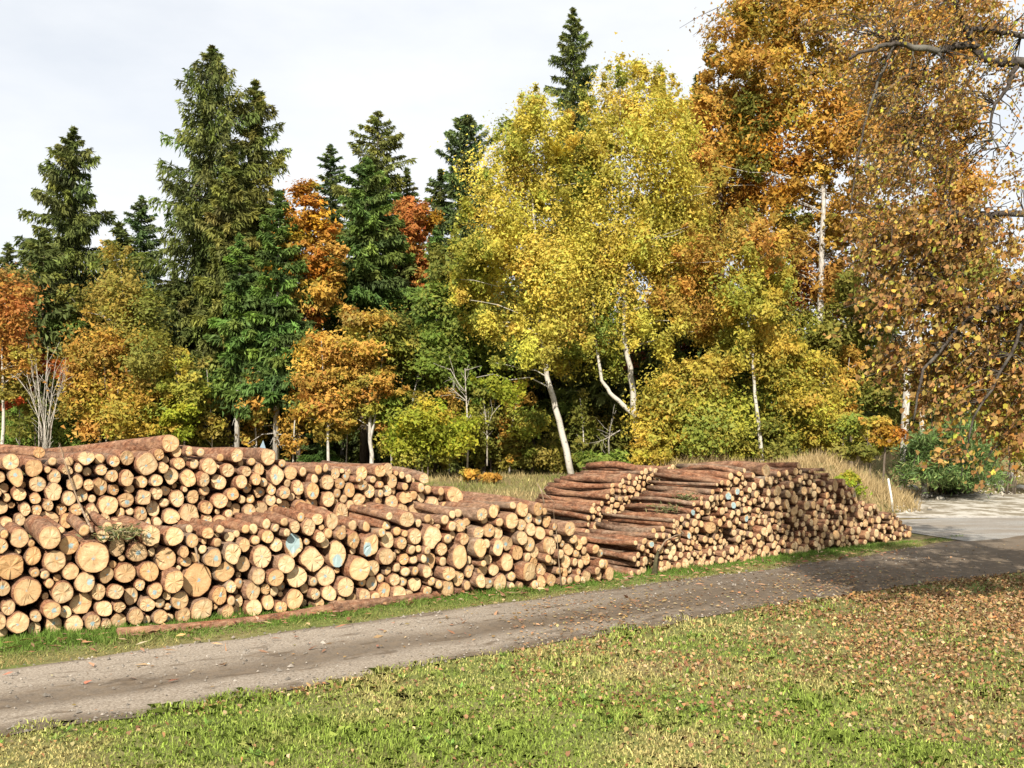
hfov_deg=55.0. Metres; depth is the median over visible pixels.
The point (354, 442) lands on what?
spruce tree
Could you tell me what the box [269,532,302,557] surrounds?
log
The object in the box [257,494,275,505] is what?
log
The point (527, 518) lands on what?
log
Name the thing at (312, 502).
log
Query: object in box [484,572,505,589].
log
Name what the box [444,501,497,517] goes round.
log
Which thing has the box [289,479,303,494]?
log
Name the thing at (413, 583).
log
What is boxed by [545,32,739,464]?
aspen tree
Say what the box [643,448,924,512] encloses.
tall dry grass
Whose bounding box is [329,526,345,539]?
log
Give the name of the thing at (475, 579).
log
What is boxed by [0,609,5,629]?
log
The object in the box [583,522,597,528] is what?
log
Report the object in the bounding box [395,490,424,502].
log
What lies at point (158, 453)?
log
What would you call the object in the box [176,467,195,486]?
log
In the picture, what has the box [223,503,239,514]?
log
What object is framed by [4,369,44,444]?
sapling
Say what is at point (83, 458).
log
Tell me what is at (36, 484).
log
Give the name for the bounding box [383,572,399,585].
log
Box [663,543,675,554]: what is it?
log
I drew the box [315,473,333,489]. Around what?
log
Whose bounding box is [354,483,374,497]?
log
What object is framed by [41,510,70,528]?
log
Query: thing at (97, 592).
log
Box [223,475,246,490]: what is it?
log
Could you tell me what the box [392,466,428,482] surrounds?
log
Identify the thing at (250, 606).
log
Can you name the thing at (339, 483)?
log
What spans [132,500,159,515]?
log
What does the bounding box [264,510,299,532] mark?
log
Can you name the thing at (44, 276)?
spruce tree
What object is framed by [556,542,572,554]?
log
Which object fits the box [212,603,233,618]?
log
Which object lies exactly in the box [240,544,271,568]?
log
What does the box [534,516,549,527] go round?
log
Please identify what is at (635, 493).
log
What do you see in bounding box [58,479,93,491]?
log
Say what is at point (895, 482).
bank grass
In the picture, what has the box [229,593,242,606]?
log
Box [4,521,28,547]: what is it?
log
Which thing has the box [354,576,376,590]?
log
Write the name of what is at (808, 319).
maple tree
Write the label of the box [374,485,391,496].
log
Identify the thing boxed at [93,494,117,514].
log
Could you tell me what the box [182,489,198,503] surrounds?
log
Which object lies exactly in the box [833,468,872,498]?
weed clump
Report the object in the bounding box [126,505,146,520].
log
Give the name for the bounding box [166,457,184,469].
log
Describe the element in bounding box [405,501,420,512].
log
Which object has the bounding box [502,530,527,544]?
log
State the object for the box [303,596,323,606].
log
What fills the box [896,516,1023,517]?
kerb
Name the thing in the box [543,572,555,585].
log
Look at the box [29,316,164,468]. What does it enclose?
hornbeam tree
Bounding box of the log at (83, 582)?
[68,569,94,592]
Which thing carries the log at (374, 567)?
on the stacked logs at (817, 515)
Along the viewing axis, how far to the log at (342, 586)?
13.76 m
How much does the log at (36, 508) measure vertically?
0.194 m
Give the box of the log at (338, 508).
[326,502,347,515]
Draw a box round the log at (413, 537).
[390,525,420,544]
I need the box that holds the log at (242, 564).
[233,555,249,571]
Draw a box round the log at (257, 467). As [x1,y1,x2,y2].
[242,457,263,474]
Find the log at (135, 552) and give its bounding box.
[122,539,147,561]
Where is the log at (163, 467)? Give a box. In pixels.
[119,462,168,473]
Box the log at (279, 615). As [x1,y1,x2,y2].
[116,604,333,636]
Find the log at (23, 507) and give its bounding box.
[7,492,30,515]
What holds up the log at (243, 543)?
on the stacked logs at (817, 515)
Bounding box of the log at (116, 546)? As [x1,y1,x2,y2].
[70,526,124,556]
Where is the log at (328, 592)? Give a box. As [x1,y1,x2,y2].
[311,584,335,600]
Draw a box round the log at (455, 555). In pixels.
[442,541,466,569]
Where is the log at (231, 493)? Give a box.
[209,487,238,500]
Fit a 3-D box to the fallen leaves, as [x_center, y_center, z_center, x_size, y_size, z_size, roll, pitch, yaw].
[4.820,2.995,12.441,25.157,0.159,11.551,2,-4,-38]
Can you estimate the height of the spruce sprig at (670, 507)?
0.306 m
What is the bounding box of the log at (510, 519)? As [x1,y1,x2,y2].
[496,511,517,528]
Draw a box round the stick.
[194,547,198,562]
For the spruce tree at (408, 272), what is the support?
on the ground at (878, 462)
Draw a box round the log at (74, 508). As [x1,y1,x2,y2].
[67,501,82,515]
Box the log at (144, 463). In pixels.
[119,450,158,475]
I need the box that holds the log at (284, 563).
[267,551,294,573]
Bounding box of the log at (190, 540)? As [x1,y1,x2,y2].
[181,532,198,547]
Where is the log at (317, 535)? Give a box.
[305,529,324,542]
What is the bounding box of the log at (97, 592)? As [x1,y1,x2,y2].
[67,580,104,599]
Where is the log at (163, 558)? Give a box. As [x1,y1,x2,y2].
[144,544,175,569]
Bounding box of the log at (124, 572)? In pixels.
[109,555,135,582]
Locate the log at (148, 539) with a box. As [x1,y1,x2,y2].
[117,515,159,546]
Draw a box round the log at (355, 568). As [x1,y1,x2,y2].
[336,553,369,580]
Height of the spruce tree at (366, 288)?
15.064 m
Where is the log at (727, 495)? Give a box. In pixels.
[721,491,731,499]
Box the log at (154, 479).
[132,472,162,485]
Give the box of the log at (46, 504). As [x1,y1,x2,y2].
[24,496,52,510]
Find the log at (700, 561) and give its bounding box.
[693,557,703,565]
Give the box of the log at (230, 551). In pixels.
[216,540,240,564]
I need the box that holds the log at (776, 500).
[770,495,780,504]
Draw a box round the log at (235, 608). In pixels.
[232,605,239,615]
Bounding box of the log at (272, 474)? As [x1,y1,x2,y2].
[260,464,283,485]
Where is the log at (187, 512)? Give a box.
[168,503,199,520]
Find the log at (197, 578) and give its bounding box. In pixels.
[180,562,211,597]
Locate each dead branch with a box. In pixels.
[59,443,93,532]
[537,483,554,503]
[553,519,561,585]
[658,525,683,551]
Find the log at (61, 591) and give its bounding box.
[24,567,73,603]
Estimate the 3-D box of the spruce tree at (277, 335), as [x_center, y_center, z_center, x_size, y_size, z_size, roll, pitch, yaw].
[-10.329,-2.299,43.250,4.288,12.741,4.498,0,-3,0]
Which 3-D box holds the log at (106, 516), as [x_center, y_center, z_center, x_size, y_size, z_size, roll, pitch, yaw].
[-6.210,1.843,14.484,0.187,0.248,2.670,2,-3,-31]
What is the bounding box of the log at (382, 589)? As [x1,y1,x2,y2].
[374,582,389,596]
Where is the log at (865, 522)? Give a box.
[857,519,867,526]
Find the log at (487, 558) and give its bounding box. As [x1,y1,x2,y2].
[471,554,491,564]
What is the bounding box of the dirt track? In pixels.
[0,535,1023,736]
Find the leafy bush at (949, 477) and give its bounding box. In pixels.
[884,412,1016,497]
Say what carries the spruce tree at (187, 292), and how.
on the ground at (878, 462)
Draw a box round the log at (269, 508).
[267,504,277,510]
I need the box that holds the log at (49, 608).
[30,597,60,619]
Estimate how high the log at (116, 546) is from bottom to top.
0.264 m
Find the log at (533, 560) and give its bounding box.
[529,558,536,567]
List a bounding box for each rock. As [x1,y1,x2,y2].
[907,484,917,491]
[920,494,929,497]
[935,496,944,499]
[1014,484,1023,489]
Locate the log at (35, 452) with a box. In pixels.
[0,444,44,458]
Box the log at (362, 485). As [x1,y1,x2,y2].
[350,480,366,489]
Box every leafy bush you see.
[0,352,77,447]
[0,401,94,447]
[178,411,233,447]
[375,392,487,474]
[453,387,522,473]
[492,403,579,473]
[529,394,634,456]
[573,448,634,470]
[615,342,749,465]
[698,381,771,460]
[744,335,857,462]
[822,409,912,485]
[884,412,1016,497]
[962,369,1023,493]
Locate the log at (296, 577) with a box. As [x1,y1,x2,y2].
[283,565,306,587]
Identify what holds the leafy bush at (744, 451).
on the ground at (878, 462)
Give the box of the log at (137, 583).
[127,577,144,590]
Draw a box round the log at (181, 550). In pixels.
[163,543,188,557]
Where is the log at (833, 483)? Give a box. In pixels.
[815,479,837,491]
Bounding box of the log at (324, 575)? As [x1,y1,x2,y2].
[305,564,334,585]
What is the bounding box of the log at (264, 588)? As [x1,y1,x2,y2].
[241,576,269,594]
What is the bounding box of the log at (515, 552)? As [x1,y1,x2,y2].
[502,545,522,559]
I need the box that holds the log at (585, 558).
[572,553,589,564]
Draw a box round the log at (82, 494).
[59,484,87,501]
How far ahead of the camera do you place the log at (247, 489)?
14.45 m
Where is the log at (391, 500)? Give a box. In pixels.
[381,495,397,506]
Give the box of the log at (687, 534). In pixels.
[681,529,690,538]
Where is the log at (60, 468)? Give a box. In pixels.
[52,464,72,474]
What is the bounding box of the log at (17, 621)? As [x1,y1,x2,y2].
[5,609,28,633]
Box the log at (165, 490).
[145,485,170,495]
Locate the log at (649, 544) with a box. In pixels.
[644,540,653,547]
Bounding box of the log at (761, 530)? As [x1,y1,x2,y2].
[751,525,767,535]
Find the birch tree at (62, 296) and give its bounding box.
[46,283,173,422]
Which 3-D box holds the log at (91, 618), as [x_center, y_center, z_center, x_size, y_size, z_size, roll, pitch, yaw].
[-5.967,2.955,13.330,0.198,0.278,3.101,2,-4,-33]
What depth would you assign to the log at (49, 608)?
11.76 m
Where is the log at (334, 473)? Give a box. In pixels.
[322,468,339,479]
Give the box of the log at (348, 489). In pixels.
[340,482,354,497]
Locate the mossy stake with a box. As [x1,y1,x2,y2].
[651,549,658,574]
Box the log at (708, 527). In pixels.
[699,522,715,533]
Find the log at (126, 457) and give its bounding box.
[84,448,133,465]
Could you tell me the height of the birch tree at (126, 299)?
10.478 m
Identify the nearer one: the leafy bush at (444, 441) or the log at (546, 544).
the log at (546, 544)
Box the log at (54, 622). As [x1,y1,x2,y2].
[40,614,61,631]
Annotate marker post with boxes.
[887,478,893,511]
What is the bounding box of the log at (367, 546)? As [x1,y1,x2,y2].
[354,529,377,556]
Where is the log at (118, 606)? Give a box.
[103,596,125,612]
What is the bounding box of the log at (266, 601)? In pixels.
[257,593,273,609]
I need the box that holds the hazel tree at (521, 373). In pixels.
[426,291,573,458]
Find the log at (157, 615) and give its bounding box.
[134,603,167,623]
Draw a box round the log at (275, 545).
[259,536,281,551]
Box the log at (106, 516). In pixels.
[99,513,109,519]
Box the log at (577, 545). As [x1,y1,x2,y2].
[571,538,581,549]
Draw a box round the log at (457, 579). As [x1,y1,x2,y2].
[434,563,463,586]
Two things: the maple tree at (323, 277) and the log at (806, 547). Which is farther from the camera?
the maple tree at (323, 277)
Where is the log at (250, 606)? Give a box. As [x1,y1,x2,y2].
[240,598,261,615]
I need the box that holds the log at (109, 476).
[89,470,117,482]
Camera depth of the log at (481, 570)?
15.04 m
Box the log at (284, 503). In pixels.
[264,493,289,508]
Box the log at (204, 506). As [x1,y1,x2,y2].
[183,499,212,513]
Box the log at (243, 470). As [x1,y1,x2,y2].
[233,466,250,476]
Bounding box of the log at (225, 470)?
[215,462,233,476]
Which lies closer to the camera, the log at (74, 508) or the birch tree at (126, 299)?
the log at (74, 508)
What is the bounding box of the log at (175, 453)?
[164,446,181,457]
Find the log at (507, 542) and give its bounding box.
[500,535,512,550]
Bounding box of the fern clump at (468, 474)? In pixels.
[458,467,502,483]
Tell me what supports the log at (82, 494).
on the stacked logs at (817, 515)
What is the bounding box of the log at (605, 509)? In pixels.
[600,506,612,514]
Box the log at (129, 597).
[109,578,137,605]
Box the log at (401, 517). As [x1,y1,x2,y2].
[358,501,413,526]
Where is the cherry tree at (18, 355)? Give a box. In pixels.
[0,261,56,443]
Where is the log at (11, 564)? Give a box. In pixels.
[0,546,23,579]
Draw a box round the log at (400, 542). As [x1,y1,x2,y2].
[391,536,406,549]
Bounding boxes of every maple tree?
[119,342,212,444]
[259,175,354,461]
[377,195,446,326]
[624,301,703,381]
[680,0,1023,491]
[700,274,843,410]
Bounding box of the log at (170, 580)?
[154,566,182,593]
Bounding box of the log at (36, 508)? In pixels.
[26,501,41,514]
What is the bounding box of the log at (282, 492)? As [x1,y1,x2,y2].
[273,484,289,498]
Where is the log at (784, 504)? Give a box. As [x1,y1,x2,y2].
[779,499,788,509]
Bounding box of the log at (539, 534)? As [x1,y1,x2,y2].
[529,526,544,539]
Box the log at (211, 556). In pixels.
[198,545,221,566]
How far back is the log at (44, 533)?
11.80 m
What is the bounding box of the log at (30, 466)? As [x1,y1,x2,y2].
[17,455,42,476]
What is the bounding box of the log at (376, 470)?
[314,462,385,476]
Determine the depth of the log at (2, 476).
12.81 m
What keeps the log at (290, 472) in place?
on the log at (296, 487)
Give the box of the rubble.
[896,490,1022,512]
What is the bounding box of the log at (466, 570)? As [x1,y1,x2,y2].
[455,564,472,577]
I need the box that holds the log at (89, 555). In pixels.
[65,527,109,572]
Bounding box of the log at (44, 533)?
[21,512,60,549]
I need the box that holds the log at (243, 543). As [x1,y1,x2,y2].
[232,536,249,551]
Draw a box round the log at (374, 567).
[364,558,378,575]
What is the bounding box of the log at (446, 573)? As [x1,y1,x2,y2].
[431,564,455,580]
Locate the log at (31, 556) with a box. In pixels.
[19,545,40,565]
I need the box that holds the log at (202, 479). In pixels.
[190,469,208,486]
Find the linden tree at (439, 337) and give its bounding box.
[375,242,520,467]
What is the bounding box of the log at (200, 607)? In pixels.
[186,596,212,619]
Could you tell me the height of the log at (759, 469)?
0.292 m
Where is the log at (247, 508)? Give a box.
[231,501,255,514]
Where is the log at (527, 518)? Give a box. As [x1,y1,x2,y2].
[517,513,531,522]
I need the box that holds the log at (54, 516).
[40,511,59,522]
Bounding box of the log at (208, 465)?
[185,456,216,474]
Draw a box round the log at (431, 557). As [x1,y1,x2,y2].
[417,552,435,568]
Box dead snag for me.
[434,356,500,470]
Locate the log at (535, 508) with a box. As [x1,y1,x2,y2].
[461,491,542,515]
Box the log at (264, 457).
[211,447,275,465]
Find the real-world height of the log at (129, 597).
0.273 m
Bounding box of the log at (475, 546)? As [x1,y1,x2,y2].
[464,536,485,557]
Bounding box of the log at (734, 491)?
[729,487,739,494]
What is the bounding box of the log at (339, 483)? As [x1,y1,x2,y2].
[332,478,344,488]
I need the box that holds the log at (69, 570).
[31,537,78,579]
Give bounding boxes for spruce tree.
[0,229,88,446]
[0,241,27,278]
[0,263,47,430]
[12,125,118,397]
[65,220,157,468]
[115,195,167,304]
[129,44,272,438]
[131,277,242,445]
[155,278,205,435]
[181,151,262,446]
[197,232,270,446]
[200,78,292,447]
[222,189,317,459]
[231,341,323,461]
[231,414,296,447]
[296,416,340,461]
[304,309,339,455]
[309,144,347,324]
[314,156,424,463]
[317,110,420,337]
[324,295,414,468]
[332,251,431,465]
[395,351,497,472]
[399,166,420,265]
[406,227,453,472]
[421,169,455,328]
[427,114,504,324]
[471,286,551,470]
[504,230,589,469]
[523,256,649,471]
[540,6,614,313]
[613,286,641,400]
[614,277,703,450]
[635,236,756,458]
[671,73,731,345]
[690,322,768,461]
[746,366,801,451]
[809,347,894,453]
[869,326,919,452]
[914,323,976,433]
[968,389,1012,452]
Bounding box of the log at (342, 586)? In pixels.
[330,574,353,596]
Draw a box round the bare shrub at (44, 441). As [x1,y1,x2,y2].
[12,343,73,448]
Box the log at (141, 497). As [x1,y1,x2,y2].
[104,489,150,504]
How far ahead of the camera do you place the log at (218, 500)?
14.15 m
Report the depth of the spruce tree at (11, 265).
47.78 m
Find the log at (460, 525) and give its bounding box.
[420,511,465,531]
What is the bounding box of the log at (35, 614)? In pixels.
[28,604,41,621]
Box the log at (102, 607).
[90,598,111,615]
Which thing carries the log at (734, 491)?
on the stacked logs at (817, 515)
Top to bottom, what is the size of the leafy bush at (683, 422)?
5.364 m
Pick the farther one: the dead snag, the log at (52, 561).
the dead snag
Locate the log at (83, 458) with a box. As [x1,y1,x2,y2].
[41,451,94,465]
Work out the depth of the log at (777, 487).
19.69 m
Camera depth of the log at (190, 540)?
12.71 m
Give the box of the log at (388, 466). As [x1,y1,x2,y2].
[321,460,391,476]
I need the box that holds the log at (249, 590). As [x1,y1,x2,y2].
[237,577,259,599]
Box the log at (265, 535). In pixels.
[254,528,273,542]
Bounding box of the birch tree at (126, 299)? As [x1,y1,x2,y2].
[64,233,179,437]
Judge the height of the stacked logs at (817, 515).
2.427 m
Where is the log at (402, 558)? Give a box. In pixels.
[394,552,408,564]
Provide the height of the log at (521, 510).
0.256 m
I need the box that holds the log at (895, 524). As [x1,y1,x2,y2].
[879,519,898,527]
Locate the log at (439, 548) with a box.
[416,542,446,555]
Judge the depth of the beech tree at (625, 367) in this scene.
49.65 m
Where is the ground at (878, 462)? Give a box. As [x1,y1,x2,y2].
[0,452,1023,767]
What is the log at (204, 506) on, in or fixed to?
on the stacked logs at (817, 515)
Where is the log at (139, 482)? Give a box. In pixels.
[132,476,146,488]
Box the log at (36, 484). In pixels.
[23,475,45,491]
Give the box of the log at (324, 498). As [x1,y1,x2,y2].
[316,491,333,506]
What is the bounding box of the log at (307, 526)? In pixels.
[279,517,314,535]
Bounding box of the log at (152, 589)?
[143,580,161,599]
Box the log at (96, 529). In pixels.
[86,522,108,542]
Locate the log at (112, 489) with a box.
[104,483,118,494]
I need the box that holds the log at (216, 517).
[201,513,225,522]
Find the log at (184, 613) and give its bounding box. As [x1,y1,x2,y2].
[167,606,190,622]
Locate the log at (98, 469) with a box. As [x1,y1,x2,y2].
[82,463,106,474]
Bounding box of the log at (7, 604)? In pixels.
[0,594,14,614]
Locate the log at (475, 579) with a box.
[464,572,484,587]
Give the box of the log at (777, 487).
[772,485,780,495]
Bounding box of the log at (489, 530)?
[470,521,494,537]
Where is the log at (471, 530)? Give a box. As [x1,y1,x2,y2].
[465,524,483,537]
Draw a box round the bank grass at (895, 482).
[824,449,1023,493]
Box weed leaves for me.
[0,593,1005,767]
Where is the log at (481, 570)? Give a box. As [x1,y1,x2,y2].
[473,566,486,575]
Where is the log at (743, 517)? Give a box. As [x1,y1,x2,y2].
[739,514,748,521]
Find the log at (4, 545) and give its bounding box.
[0,537,8,553]
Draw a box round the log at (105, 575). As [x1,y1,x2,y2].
[70,559,113,583]
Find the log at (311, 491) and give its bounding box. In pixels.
[300,482,318,499]
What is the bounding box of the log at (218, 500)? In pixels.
[205,491,227,508]
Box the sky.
[0,0,1023,416]
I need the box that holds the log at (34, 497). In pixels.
[24,488,40,503]
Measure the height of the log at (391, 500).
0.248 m
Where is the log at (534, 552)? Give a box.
[523,546,537,557]
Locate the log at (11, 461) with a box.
[0,453,19,470]
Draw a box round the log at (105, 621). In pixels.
[99,616,110,629]
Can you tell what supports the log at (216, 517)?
on the stacked logs at (817, 515)
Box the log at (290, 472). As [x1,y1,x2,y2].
[281,465,296,479]
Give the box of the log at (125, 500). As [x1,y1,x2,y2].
[103,493,133,508]
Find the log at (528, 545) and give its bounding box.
[512,536,534,551]
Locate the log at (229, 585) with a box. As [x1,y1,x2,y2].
[211,579,235,592]
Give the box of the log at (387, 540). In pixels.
[378,531,393,547]
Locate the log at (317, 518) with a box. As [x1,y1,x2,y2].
[299,511,322,524]
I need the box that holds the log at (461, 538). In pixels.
[452,532,468,544]
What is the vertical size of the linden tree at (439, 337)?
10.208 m
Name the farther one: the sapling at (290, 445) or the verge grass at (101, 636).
the sapling at (290, 445)
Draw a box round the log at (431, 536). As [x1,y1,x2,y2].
[390,522,441,548]
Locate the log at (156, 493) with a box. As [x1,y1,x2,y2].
[141,487,161,499]
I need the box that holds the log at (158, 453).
[147,448,163,460]
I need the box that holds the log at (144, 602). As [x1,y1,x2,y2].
[126,583,154,610]
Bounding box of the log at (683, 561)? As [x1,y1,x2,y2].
[677,557,688,567]
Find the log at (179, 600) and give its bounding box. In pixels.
[164,589,188,609]
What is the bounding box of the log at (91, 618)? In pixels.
[77,608,100,629]
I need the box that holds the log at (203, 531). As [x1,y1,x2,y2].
[162,519,213,538]
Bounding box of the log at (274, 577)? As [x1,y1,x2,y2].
[241,567,283,586]
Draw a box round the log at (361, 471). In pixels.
[336,466,366,479]
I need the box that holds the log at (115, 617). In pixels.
[106,609,126,626]
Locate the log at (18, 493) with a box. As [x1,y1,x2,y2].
[4,476,25,500]
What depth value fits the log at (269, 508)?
14.63 m
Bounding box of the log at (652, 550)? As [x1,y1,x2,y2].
[647,544,663,553]
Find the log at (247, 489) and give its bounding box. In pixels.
[225,478,250,492]
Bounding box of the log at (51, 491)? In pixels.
[24,474,61,500]
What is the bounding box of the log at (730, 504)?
[724,501,735,508]
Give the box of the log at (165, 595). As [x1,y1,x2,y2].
[160,590,170,599]
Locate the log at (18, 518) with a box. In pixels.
[3,508,24,525]
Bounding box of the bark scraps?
[0,549,973,683]
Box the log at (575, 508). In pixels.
[541,503,594,512]
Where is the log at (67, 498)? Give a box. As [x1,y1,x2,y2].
[52,490,75,505]
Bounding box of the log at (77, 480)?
[60,471,83,489]
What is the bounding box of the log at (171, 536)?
[155,525,183,545]
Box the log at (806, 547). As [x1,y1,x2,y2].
[798,543,808,551]
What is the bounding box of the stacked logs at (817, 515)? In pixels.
[0,445,911,636]
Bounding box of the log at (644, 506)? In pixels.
[623,503,694,514]
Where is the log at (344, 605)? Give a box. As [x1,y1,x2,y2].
[331,586,483,611]
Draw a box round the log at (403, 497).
[394,491,411,503]
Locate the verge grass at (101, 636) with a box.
[0,533,969,667]
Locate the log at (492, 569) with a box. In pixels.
[486,563,498,575]
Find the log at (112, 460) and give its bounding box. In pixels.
[95,452,119,466]
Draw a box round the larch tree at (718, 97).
[675,34,803,383]
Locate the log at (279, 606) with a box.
[270,599,286,611]
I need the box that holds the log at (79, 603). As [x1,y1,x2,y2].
[41,585,91,613]
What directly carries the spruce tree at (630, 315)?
on the ground at (878, 462)
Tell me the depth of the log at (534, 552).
15.54 m
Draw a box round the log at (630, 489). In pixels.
[580,482,634,492]
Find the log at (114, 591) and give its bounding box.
[95,579,123,599]
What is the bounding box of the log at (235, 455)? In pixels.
[198,447,242,462]
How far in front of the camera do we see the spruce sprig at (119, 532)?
12.19 m
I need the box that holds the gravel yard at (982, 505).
[896,494,1023,515]
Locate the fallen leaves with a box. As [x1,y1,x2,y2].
[0,537,1023,767]
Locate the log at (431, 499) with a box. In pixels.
[422,496,438,504]
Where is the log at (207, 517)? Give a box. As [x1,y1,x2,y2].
[198,513,211,521]
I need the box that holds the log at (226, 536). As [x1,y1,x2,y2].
[218,531,234,540]
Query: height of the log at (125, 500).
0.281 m
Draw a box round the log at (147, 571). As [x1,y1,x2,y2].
[124,558,158,581]
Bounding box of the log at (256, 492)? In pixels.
[238,486,264,497]
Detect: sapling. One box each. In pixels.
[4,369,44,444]
[120,361,152,437]
[139,383,170,436]
[193,357,230,446]
[234,368,279,447]
[262,375,313,461]
[337,368,373,462]
[368,389,404,465]
[404,389,435,469]
[433,384,474,475]
[491,375,536,473]
[556,388,606,468]
[585,404,619,452]
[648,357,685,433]
[719,394,753,460]
[826,342,866,444]
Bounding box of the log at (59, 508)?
[53,502,66,514]
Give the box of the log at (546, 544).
[533,536,555,554]
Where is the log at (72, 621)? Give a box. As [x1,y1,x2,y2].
[42,590,82,630]
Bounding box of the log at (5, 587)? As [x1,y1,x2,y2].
[0,578,10,595]
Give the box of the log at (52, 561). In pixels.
[34,545,65,572]
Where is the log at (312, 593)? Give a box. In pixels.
[285,583,319,599]
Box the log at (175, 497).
[161,489,183,507]
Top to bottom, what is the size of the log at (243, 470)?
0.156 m
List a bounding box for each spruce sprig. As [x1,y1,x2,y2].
[72,522,157,543]
[645,501,682,513]
[673,491,704,500]
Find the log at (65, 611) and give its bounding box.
[59,604,70,617]
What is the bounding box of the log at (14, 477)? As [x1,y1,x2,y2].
[3,466,22,486]
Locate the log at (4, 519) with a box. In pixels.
[0,514,11,526]
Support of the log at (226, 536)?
on the log at (230, 551)
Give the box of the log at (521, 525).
[515,518,525,530]
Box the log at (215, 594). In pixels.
[201,583,226,604]
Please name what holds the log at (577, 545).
on the log at (585, 558)
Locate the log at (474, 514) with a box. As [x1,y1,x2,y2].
[447,506,486,520]
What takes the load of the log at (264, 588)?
on the log at (266, 601)
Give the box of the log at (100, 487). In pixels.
[82,476,107,495]
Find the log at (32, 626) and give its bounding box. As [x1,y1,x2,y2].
[15,603,40,634]
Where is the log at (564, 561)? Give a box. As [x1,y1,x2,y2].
[553,554,570,568]
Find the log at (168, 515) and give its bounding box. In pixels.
[157,506,179,523]
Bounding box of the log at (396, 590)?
[388,585,405,596]
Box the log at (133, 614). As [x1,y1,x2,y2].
[120,603,143,624]
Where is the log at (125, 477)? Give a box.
[107,469,133,486]
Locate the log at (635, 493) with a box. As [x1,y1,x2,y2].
[627,491,638,495]
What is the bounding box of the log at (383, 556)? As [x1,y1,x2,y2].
[353,547,393,564]
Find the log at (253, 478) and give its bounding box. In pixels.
[224,472,260,484]
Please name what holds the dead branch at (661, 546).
on the stacked logs at (817, 515)
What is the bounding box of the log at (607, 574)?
[600,566,613,580]
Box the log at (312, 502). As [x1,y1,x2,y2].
[300,498,316,505]
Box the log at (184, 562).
[175,555,190,566]
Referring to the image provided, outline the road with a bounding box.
[902,518,1023,540]
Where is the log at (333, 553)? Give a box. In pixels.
[310,539,345,567]
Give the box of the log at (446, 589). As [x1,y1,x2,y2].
[421,579,452,595]
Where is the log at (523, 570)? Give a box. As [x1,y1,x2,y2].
[510,560,534,580]
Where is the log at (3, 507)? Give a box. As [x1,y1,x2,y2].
[0,498,7,513]
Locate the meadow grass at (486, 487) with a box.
[22,456,814,536]
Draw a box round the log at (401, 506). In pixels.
[395,503,407,510]
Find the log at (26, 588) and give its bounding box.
[7,568,41,605]
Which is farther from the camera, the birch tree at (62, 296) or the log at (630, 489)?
the birch tree at (62, 296)
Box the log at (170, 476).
[158,467,178,484]
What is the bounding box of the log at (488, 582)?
[483,577,492,588]
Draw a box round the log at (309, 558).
[294,545,323,572]
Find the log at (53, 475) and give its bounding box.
[38,463,60,482]
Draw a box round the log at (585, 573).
[579,569,589,580]
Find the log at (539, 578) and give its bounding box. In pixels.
[534,574,545,587]
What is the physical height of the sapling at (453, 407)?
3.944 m
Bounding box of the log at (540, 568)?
[535,562,545,575]
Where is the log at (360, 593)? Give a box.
[353,586,369,598]
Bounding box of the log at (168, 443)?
[44,434,178,452]
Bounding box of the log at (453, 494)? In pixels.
[438,486,462,501]
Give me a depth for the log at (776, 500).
19.50 m
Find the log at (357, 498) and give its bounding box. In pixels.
[347,493,364,504]
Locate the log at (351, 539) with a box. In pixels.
[339,528,359,548]
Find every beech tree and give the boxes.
[282,328,357,460]
[303,302,426,462]
[311,284,408,461]
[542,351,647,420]
[686,0,914,459]
[774,256,861,457]
[801,268,940,467]
[835,0,1023,493]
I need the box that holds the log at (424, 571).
[400,562,430,577]
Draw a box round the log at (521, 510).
[463,496,527,516]
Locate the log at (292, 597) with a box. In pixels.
[272,588,302,609]
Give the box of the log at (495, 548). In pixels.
[481,537,502,555]
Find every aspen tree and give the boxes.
[425,82,628,473]
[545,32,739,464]
[683,199,815,462]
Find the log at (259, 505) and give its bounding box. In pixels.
[251,498,266,512]
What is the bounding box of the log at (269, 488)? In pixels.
[251,483,275,494]
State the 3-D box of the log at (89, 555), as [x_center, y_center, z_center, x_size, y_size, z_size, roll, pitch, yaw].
[-5.979,2.172,13.343,0.433,0.426,3.124,2,-4,-34]
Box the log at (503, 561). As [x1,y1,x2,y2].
[490,552,512,570]
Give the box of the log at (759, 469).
[698,461,769,475]
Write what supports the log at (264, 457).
on the log at (272, 474)
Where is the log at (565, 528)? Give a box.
[550,520,574,535]
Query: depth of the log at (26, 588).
11.72 m
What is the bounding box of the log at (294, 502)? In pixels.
[288,498,305,507]
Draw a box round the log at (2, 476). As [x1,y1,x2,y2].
[0,470,5,482]
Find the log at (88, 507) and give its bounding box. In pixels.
[80,500,98,520]
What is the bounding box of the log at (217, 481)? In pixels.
[162,473,225,489]
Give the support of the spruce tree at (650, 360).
on the ground at (878, 462)
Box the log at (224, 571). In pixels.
[199,560,234,581]
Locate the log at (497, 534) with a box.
[490,526,501,538]
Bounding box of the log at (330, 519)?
[289,502,337,529]
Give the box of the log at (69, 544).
[56,531,79,554]
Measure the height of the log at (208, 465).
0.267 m
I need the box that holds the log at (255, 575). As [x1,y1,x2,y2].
[241,565,264,584]
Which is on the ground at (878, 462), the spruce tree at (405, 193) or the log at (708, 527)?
the spruce tree at (405, 193)
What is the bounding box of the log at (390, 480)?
[381,474,396,487]
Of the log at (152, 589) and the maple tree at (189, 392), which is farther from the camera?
the maple tree at (189, 392)
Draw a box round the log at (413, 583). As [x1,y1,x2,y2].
[400,575,420,590]
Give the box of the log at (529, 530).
[522,523,535,535]
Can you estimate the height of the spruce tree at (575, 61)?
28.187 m

